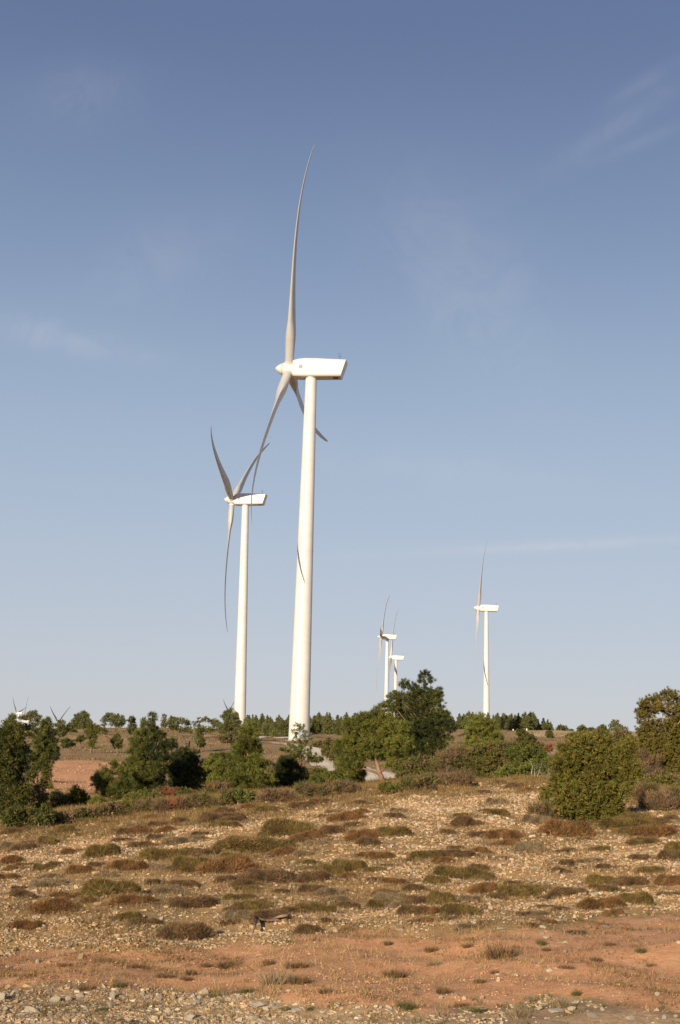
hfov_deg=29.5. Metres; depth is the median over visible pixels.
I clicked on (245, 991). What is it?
grass tuft
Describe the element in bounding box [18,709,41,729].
pine tree
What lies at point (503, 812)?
cushion shrub
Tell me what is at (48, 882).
cushion shrub
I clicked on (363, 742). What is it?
tree
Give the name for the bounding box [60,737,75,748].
bush
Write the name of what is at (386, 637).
wind turbine
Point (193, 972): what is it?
grass tuft
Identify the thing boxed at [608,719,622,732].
pine tree
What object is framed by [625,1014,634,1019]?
rock
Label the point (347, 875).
cushion shrub
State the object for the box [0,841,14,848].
cushion shrub
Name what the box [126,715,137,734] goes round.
pine tree
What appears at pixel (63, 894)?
cushion shrub
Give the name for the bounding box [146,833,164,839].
cushion shrub
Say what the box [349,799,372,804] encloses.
cushion shrub
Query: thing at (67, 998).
rock
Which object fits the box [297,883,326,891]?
cushion shrub
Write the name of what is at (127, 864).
cushion shrub
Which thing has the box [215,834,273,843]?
cushion shrub
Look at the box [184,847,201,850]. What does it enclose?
cushion shrub
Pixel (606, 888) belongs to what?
cushion shrub
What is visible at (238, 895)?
cushion shrub
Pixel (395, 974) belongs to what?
grass tuft
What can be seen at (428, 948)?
grass tuft
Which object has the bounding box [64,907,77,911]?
cushion shrub
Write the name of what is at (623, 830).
cushion shrub
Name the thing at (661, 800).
scrub bush
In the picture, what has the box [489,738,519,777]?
shrub
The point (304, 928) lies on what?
cushion shrub
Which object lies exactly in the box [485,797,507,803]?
cushion shrub
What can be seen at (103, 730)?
pine tree
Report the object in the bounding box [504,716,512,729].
pine tree
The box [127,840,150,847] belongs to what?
cushion shrub
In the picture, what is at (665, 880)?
cushion shrub
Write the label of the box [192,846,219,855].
cushion shrub
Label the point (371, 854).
cushion shrub
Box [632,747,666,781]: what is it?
twiggy bush
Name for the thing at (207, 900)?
cushion shrub
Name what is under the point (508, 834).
cushion shrub
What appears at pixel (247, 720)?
pine tree
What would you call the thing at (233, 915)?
cushion shrub
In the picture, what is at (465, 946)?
grass tuft
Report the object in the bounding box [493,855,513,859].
cushion shrub
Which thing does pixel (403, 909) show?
cushion shrub
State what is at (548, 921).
cushion shrub
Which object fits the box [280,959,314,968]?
grass tuft
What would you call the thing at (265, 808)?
cushion shrub
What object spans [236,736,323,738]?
gravel path
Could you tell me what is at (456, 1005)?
grass tuft
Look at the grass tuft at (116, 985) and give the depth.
9.58 m
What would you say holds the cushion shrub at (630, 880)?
on the ground at (662, 957)
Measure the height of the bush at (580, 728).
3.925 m
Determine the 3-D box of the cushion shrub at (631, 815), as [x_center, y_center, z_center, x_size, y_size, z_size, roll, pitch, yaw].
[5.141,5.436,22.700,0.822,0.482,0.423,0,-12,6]
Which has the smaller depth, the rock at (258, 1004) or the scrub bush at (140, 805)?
the rock at (258, 1004)
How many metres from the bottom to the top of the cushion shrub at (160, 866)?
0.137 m
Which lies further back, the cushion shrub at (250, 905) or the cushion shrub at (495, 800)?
the cushion shrub at (495, 800)
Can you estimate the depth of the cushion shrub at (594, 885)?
15.95 m
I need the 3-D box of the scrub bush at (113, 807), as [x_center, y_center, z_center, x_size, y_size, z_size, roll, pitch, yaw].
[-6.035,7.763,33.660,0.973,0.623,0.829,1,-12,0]
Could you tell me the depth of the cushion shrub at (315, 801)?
31.54 m
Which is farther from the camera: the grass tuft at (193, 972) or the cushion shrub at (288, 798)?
the cushion shrub at (288, 798)
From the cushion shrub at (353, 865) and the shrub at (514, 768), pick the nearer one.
the cushion shrub at (353, 865)
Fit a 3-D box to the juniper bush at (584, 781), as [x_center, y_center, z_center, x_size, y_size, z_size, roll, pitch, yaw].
[4.545,4.941,23.946,1.571,1.916,1.649,1,-12,0]
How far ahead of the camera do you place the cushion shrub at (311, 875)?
16.54 m
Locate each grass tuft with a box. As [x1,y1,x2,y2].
[15,1000,31,1007]
[39,998,68,1006]
[55,962,73,966]
[72,984,96,990]
[93,1004,108,1011]
[111,979,126,987]
[129,962,152,968]
[141,999,156,1006]
[153,971,178,977]
[180,976,193,980]
[183,968,197,975]
[199,962,213,968]
[208,955,246,970]
[208,989,220,997]
[234,986,260,993]
[255,959,301,986]
[262,957,276,965]
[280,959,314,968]
[280,1005,293,1011]
[281,972,314,984]
[306,1003,318,1010]
[317,985,332,993]
[377,961,413,978]
[384,938,393,945]
[391,999,418,1010]
[422,945,442,952]
[425,958,440,966]
[435,981,450,994]
[452,1001,471,1006]
[461,942,474,947]
[465,1004,493,1013]
[472,976,487,983]
[477,937,525,959]
[500,1005,532,1018]
[520,992,543,1001]
[532,938,548,945]
[543,996,573,1007]
[557,964,575,968]
[571,989,583,995]
[588,954,605,961]
[600,939,616,945]
[634,946,646,953]
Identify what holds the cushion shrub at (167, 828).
on the ground at (662, 957)
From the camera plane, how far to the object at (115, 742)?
169.32 m
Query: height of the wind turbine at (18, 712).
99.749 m
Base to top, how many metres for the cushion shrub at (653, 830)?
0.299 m
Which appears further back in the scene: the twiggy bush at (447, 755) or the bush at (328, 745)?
the bush at (328, 745)
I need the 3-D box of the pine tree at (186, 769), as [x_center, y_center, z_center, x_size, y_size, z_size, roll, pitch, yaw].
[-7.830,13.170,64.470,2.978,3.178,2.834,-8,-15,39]
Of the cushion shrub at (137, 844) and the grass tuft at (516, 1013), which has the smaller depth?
the grass tuft at (516, 1013)
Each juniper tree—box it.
[0,722,36,812]
[633,686,679,775]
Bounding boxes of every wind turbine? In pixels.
[13,700,24,721]
[50,706,69,723]
[211,429,269,724]
[251,144,347,741]
[376,595,396,714]
[389,611,403,716]
[473,536,498,716]
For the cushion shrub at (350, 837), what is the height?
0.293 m
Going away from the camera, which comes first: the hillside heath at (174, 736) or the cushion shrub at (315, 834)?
the cushion shrub at (315, 834)
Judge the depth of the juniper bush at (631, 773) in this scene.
29.90 m
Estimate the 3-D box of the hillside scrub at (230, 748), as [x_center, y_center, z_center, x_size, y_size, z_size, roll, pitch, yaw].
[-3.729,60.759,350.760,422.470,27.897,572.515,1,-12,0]
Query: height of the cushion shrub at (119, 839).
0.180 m
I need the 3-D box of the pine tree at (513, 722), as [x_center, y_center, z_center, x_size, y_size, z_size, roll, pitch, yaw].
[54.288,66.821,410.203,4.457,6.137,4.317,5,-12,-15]
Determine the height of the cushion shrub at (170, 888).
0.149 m
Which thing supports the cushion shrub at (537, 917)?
on the ground at (662, 957)
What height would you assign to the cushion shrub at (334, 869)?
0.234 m
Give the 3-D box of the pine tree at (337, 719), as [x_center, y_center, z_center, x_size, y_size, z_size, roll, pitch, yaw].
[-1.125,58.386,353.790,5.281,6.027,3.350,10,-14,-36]
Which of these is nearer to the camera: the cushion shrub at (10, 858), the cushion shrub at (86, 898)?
the cushion shrub at (86, 898)
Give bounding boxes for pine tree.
[1,712,19,726]
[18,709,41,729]
[28,716,61,800]
[66,710,93,728]
[83,722,98,753]
[90,756,138,800]
[94,723,108,734]
[100,711,126,731]
[109,712,178,791]
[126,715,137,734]
[160,714,192,734]
[166,745,208,791]
[193,716,221,737]
[201,719,278,789]
[203,750,233,786]
[218,707,242,736]
[244,718,257,728]
[257,713,264,732]
[261,715,270,735]
[268,721,273,736]
[269,754,309,787]
[271,716,280,736]
[276,718,288,736]
[278,722,317,767]
[309,715,319,733]
[310,712,322,724]
[314,715,334,734]
[327,714,335,733]
[333,715,339,734]
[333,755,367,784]
[334,716,344,735]
[383,669,457,762]
[455,717,461,728]
[459,711,504,753]
[461,711,473,727]
[498,716,504,729]
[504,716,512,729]
[505,713,517,729]
[516,712,533,729]
[528,712,540,729]
[530,712,537,729]
[541,719,548,729]
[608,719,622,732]
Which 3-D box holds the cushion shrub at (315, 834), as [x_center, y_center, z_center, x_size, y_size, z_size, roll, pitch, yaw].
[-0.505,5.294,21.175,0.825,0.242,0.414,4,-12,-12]
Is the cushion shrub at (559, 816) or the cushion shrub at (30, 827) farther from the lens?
the cushion shrub at (30, 827)
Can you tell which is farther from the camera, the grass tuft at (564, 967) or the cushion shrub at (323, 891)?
the cushion shrub at (323, 891)
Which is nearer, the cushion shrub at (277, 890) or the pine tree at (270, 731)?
the cushion shrub at (277, 890)
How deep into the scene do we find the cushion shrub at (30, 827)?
27.67 m
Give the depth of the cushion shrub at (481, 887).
15.38 m
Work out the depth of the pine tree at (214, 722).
241.64 m
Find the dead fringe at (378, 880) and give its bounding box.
[0,781,679,943]
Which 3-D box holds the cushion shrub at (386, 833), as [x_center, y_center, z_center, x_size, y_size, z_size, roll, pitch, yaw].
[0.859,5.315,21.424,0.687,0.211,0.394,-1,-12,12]
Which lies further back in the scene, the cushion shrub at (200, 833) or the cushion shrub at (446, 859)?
the cushion shrub at (200, 833)
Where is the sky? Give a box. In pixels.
[0,0,679,730]
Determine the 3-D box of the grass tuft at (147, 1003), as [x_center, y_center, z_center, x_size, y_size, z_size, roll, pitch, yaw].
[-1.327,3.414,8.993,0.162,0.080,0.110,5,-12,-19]
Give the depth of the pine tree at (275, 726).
300.33 m
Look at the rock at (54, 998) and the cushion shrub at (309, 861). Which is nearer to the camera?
the rock at (54, 998)
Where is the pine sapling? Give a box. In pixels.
[85,794,106,804]
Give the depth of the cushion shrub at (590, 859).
18.26 m
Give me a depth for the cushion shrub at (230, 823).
25.20 m
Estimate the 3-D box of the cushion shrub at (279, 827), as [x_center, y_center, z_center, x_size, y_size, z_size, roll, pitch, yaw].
[-0.909,5.655,22.994,1.201,0.551,0.656,2,-12,-5]
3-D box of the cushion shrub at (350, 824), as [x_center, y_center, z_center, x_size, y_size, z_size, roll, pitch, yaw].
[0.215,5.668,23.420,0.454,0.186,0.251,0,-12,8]
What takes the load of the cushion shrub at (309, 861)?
on the ground at (662, 957)
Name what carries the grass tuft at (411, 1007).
on the ground at (662, 957)
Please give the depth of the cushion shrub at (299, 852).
18.87 m
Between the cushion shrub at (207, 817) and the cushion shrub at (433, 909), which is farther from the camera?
the cushion shrub at (207, 817)
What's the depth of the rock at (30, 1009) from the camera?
8.87 m
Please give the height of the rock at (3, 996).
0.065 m
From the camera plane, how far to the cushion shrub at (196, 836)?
22.83 m
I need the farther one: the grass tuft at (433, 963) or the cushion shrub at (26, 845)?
the cushion shrub at (26, 845)
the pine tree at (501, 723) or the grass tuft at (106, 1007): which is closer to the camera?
the grass tuft at (106, 1007)
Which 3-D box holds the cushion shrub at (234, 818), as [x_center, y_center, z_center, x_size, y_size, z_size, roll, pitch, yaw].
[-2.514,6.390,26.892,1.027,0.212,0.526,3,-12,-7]
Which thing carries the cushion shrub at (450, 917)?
on the ground at (662, 957)
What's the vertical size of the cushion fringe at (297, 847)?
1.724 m
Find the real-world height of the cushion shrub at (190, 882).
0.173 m
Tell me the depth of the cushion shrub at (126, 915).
13.00 m
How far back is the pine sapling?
52.68 m
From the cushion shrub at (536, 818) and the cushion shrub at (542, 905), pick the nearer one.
the cushion shrub at (542, 905)
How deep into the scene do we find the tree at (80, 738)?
182.00 m
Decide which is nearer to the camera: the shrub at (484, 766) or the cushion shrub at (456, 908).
the cushion shrub at (456, 908)
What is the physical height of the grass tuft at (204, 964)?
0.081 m
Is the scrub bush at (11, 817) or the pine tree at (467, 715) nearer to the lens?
the scrub bush at (11, 817)
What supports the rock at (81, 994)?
on the ground at (662, 957)
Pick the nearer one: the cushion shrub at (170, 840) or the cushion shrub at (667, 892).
the cushion shrub at (667, 892)
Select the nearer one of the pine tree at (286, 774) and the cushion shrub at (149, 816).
the cushion shrub at (149, 816)
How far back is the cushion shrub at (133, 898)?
14.12 m
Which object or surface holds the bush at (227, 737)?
on the ground at (662, 957)
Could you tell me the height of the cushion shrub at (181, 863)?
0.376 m
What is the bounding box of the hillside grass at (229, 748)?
[15,727,638,794]
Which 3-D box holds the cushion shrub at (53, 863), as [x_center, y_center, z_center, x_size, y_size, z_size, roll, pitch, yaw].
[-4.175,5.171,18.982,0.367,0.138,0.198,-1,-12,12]
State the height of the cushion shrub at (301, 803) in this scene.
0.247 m
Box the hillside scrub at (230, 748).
[1,727,679,794]
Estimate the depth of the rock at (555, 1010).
8.45 m
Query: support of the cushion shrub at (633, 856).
on the ground at (662, 957)
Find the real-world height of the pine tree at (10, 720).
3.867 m
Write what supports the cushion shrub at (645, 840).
on the ground at (662, 957)
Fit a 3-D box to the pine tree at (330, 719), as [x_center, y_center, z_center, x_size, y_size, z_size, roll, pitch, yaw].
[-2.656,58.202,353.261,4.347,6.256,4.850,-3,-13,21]
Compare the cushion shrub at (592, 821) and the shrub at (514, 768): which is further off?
the shrub at (514, 768)
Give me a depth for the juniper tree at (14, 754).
50.86 m
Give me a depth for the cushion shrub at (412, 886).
15.57 m
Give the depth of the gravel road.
153.99 m
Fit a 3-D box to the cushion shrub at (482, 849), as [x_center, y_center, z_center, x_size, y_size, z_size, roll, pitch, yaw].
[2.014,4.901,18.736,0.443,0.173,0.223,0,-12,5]
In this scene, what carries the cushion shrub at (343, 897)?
on the ground at (662, 957)
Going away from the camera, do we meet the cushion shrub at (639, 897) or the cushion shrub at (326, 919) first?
the cushion shrub at (326, 919)
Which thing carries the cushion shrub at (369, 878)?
on the ground at (662, 957)
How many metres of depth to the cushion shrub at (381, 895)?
14.39 m
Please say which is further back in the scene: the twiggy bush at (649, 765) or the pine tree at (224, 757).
the pine tree at (224, 757)
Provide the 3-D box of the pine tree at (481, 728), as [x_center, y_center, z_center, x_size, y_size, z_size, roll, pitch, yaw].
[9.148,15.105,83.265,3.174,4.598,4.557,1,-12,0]
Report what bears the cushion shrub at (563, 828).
on the ground at (662, 957)
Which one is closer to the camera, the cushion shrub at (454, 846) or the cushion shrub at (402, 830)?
the cushion shrub at (454, 846)
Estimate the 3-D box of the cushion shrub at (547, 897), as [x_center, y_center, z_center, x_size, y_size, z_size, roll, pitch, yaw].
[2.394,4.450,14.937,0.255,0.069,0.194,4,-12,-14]
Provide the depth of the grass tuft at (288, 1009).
8.75 m
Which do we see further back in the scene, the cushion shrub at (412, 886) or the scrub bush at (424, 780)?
the scrub bush at (424, 780)
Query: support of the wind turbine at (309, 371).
on the ground at (662, 957)
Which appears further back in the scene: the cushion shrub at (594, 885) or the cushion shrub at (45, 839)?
the cushion shrub at (45, 839)
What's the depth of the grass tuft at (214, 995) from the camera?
9.41 m
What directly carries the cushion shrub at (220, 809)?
on the ground at (662, 957)
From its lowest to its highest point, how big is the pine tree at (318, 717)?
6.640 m
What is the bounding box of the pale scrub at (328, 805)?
[0,774,679,841]
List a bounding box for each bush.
[0,803,26,827]
[21,802,57,825]
[23,765,49,808]
[24,730,33,738]
[40,764,53,780]
[43,781,55,788]
[49,808,77,824]
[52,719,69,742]
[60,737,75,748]
[69,728,77,732]
[73,805,100,818]
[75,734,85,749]
[90,799,124,817]
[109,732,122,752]
[119,796,142,813]
[129,795,154,812]
[150,794,190,812]
[181,788,227,808]
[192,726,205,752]
[199,777,233,794]
[217,732,236,742]
[217,787,257,804]
[254,785,297,802]
[293,779,337,798]
[308,755,323,765]
[309,739,326,747]
[321,737,333,754]
[324,750,338,767]
[325,777,367,792]
[376,778,401,793]
[393,772,446,790]
[430,741,476,775]
[437,769,477,785]
[514,728,536,743]
[525,796,564,818]
[535,741,545,747]
[538,784,553,801]
[545,730,554,737]
[546,743,553,753]
[547,727,629,821]
[555,724,568,730]
[565,732,575,737]
[576,725,587,732]
[598,724,607,731]
[611,733,647,795]
[628,777,661,799]
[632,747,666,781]
[636,786,679,811]
[662,783,679,809]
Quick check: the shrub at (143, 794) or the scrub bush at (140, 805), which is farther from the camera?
the shrub at (143, 794)
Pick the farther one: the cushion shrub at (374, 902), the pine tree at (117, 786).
the pine tree at (117, 786)
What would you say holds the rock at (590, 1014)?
on the ground at (662, 957)
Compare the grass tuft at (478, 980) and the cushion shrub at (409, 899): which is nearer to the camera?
the grass tuft at (478, 980)
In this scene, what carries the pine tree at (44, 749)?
on the ground at (662, 957)
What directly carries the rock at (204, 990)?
on the ground at (662, 957)
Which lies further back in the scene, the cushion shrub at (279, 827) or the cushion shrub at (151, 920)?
the cushion shrub at (279, 827)
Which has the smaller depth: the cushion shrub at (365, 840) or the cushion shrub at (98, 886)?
the cushion shrub at (98, 886)
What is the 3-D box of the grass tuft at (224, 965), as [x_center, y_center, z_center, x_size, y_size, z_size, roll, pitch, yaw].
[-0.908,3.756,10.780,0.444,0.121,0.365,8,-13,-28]
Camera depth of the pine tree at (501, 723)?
408.20 m
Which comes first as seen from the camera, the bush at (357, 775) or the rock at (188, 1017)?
the rock at (188, 1017)
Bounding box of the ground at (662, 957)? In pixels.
[0,728,679,1023]
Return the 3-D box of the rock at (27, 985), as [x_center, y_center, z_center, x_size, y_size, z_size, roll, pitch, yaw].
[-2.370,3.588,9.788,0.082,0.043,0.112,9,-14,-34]
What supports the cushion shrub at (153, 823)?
on the ground at (662, 957)
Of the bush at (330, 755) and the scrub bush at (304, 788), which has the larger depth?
the bush at (330, 755)
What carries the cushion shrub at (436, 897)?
on the ground at (662, 957)
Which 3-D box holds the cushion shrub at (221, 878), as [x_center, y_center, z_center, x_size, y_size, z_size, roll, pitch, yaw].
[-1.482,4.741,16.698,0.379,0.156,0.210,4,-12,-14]
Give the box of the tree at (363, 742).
[330,700,415,781]
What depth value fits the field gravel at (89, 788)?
118.91 m
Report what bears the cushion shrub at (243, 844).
on the ground at (662, 957)
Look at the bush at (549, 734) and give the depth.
295.24 m
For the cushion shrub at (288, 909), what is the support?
on the ground at (662, 957)
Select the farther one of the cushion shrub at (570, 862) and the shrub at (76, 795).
the shrub at (76, 795)
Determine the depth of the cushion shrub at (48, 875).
17.31 m
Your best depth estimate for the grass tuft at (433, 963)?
10.45 m
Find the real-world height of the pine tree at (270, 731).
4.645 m
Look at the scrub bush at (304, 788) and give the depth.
33.12 m
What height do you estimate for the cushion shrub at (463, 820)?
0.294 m
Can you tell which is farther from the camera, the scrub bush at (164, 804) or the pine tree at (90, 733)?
the pine tree at (90, 733)
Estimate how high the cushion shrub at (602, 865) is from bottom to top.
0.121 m
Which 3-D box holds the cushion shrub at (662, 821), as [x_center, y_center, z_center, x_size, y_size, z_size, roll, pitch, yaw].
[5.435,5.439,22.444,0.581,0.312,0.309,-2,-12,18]
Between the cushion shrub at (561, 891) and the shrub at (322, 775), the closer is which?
the cushion shrub at (561, 891)
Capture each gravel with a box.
[0,778,679,1023]
[20,758,394,791]
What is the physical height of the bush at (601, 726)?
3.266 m
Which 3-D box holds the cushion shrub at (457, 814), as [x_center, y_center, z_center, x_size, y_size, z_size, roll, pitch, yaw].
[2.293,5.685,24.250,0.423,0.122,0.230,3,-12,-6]
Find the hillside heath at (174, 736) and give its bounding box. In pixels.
[4,727,671,794]
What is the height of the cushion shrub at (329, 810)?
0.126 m
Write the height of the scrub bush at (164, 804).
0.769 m
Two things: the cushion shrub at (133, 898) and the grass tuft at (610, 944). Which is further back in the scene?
the cushion shrub at (133, 898)
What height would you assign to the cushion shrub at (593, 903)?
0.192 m
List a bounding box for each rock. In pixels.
[0,992,6,1001]
[22,983,32,987]
[24,1006,38,1011]
[49,996,59,1001]
[65,996,71,1001]
[76,992,83,996]
[109,991,114,999]
[184,1013,196,1020]
[192,1000,200,1004]
[198,987,208,993]
[246,1015,259,1019]
[252,1001,269,1007]
[291,1007,302,1012]
[547,1008,564,1013]
[586,1012,597,1017]
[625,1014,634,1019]
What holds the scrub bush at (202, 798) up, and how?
on the ground at (662, 957)
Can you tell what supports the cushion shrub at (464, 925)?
on the ground at (662, 957)
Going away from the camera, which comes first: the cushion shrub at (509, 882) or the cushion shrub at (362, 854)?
the cushion shrub at (509, 882)
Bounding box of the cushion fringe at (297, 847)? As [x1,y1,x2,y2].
[0,782,679,943]
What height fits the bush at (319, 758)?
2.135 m
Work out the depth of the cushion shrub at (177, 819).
26.79 m
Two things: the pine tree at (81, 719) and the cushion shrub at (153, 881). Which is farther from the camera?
the pine tree at (81, 719)
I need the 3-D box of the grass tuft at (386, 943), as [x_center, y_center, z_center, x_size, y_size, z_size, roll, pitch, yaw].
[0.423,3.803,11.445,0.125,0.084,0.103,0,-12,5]
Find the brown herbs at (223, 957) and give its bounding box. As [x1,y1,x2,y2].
[0,778,679,1023]
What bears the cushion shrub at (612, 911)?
on the ground at (662, 957)
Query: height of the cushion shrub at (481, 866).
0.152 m
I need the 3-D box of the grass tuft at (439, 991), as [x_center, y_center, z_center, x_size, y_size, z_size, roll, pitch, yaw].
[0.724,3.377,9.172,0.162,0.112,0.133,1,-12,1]
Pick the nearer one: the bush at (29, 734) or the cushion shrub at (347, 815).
the cushion shrub at (347, 815)
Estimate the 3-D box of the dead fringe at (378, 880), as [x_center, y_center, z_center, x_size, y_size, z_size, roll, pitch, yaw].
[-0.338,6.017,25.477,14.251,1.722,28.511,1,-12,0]
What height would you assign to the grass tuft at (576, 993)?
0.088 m
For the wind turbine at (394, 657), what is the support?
on the ground at (662, 957)
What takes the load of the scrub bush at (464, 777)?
on the ground at (662, 957)
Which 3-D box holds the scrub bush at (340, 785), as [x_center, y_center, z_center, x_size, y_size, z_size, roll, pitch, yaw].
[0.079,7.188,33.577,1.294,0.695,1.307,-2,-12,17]
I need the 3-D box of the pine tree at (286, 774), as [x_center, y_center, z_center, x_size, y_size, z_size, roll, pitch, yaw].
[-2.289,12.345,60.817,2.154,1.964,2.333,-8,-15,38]
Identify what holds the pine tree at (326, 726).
on the ground at (662, 957)
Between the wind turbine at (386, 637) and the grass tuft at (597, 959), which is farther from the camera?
the wind turbine at (386, 637)
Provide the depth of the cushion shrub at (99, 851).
19.35 m
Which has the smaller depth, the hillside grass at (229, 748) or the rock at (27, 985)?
the rock at (27, 985)
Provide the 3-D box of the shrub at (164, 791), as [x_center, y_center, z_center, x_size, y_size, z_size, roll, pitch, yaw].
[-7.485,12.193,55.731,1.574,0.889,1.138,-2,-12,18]
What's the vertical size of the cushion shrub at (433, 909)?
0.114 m
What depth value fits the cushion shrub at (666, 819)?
23.13 m
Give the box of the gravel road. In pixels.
[257,740,402,780]
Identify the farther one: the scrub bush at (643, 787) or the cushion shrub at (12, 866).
the scrub bush at (643, 787)
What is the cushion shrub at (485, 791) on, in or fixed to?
on the ground at (662, 957)
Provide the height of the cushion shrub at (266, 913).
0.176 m
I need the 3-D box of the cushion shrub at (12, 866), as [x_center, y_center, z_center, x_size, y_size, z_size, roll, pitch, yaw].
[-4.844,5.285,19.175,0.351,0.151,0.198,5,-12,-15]
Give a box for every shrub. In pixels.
[0,826,25,834]
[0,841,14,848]
[0,854,25,864]
[0,872,18,879]
[2,864,18,870]
[3,888,38,898]
[5,842,39,850]
[5,918,44,929]
[10,885,27,889]
[12,862,32,865]
[24,825,40,829]
[24,895,80,914]
[28,877,71,887]
[32,862,53,870]
[37,834,60,844]
[41,788,68,808]
[42,873,61,877]
[46,890,79,897]
[47,860,62,865]
[54,824,76,832]
[60,848,81,854]
[63,784,90,805]
[63,864,94,874]
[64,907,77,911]
[76,818,100,822]
[77,876,144,897]
[77,895,98,903]
[80,841,121,858]
[88,861,103,866]
[95,872,118,877]
[102,857,148,870]
[106,893,156,905]
[111,836,131,841]
[113,911,143,920]
[116,826,132,834]
[121,788,161,799]
[125,823,145,826]
[126,824,152,833]
[126,917,161,924]
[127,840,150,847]
[137,845,194,860]
[140,814,158,818]
[143,878,161,883]
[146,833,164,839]
[146,864,171,870]
[147,883,185,893]
[148,821,168,826]
[151,919,219,941]
[152,785,180,796]
[154,825,176,833]
[161,835,195,846]
[167,816,190,824]
[167,879,200,887]
[167,893,221,908]
[168,852,216,873]
[175,786,197,794]
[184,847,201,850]
[188,834,208,839]
[191,831,209,835]
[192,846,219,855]
[192,851,265,874]
[195,811,230,822]
[208,835,297,853]
[210,820,239,826]
[211,873,235,883]
[212,806,234,812]
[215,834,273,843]
[217,918,238,925]
[220,811,248,820]
[220,852,240,856]
[220,908,256,922]
[221,892,256,899]
[221,906,244,911]
[222,815,240,820]
[227,878,263,887]
[231,898,272,910]
[233,865,298,883]
[233,884,263,890]
[238,803,257,808]
[248,907,289,923]
[254,805,283,812]
[259,816,317,837]
[268,845,297,856]
[272,888,289,892]
[279,796,299,802]
[281,906,306,913]
[287,801,313,808]
[288,830,331,838]
[289,837,313,842]
[291,848,314,856]
[293,869,332,882]
[293,923,322,934]
[294,902,324,912]
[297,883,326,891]
[299,859,315,863]
[304,840,330,844]
[305,767,349,784]
[309,797,330,804]
[313,887,341,896]
[317,863,346,875]
[318,823,345,834]
[320,917,332,922]
[322,904,337,912]
[325,809,341,812]
[325,809,368,821]
[328,895,349,900]
[331,858,368,871]
[334,872,356,878]
[335,900,362,908]
[342,828,379,841]
[343,820,359,827]
[343,828,379,839]
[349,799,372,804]
[354,808,369,812]
[355,836,380,845]
[356,851,366,856]
[363,865,386,872]
[364,850,396,858]
[365,876,382,880]
[366,899,390,908]
[367,888,396,895]
[372,891,406,901]
[375,825,413,835]
[378,830,391,835]
[378,877,409,884]
[382,812,405,817]
[382,901,404,907]
[390,807,409,811]
[392,753,439,779]
[394,903,429,914]
[399,894,427,904]
[401,883,426,891]
[407,917,437,922]
[408,849,443,860]
[418,905,440,914]
[424,873,449,883]
[427,888,456,904]
[431,856,454,863]
[432,863,497,880]
[434,848,461,857]
[437,828,455,834]
[438,916,459,920]
[439,901,483,916]
[447,814,484,827]
[447,845,464,848]
[452,894,481,900]
[453,813,468,815]
[453,922,477,929]
[460,849,481,857]
[461,738,505,778]
[465,831,485,837]
[466,863,489,869]
[466,881,498,894]
[468,846,493,853]
[474,789,491,793]
[477,807,510,815]
[477,892,509,900]
[484,828,523,839]
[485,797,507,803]
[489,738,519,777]
[491,755,552,778]
[491,779,506,783]
[491,838,521,846]
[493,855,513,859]
[495,828,521,834]
[495,881,545,897]
[502,738,550,763]
[502,880,522,884]
[504,782,526,787]
[513,839,546,852]
[515,787,534,791]
[517,911,532,916]
[520,812,550,823]
[525,914,545,919]
[525,922,539,927]
[532,904,553,907]
[532,910,550,915]
[535,884,551,888]
[536,818,597,837]
[536,895,550,900]
[539,919,559,923]
[543,811,567,820]
[547,885,589,897]
[550,866,572,873]
[550,905,569,911]
[552,847,576,852]
[558,859,575,865]
[566,929,585,934]
[574,895,627,909]
[583,857,605,861]
[584,871,616,884]
[586,819,599,825]
[587,882,602,888]
[588,845,609,850]
[593,863,611,868]
[594,816,662,830]
[594,885,629,891]
[601,908,627,915]
[609,726,639,761]
[611,826,636,834]
[612,875,650,885]
[613,810,652,820]
[615,889,655,905]
[625,835,659,844]
[626,853,650,859]
[628,823,679,837]
[635,864,664,873]
[644,770,679,786]
[644,818,665,825]
[653,817,672,822]
[653,873,679,885]
[654,849,679,859]
[657,890,679,895]
[661,814,679,819]
[663,840,679,850]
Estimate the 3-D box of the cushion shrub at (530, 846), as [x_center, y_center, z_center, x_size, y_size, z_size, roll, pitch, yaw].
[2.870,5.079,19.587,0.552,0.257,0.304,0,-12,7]
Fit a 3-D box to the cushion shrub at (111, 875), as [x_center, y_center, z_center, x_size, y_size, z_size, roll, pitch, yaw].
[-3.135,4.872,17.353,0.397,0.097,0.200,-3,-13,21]
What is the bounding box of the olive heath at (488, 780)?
[0,773,679,841]
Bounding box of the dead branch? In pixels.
[252,913,287,932]
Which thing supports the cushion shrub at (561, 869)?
on the ground at (662, 957)
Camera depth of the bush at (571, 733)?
295.33 m
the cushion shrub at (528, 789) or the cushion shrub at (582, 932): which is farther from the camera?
the cushion shrub at (528, 789)

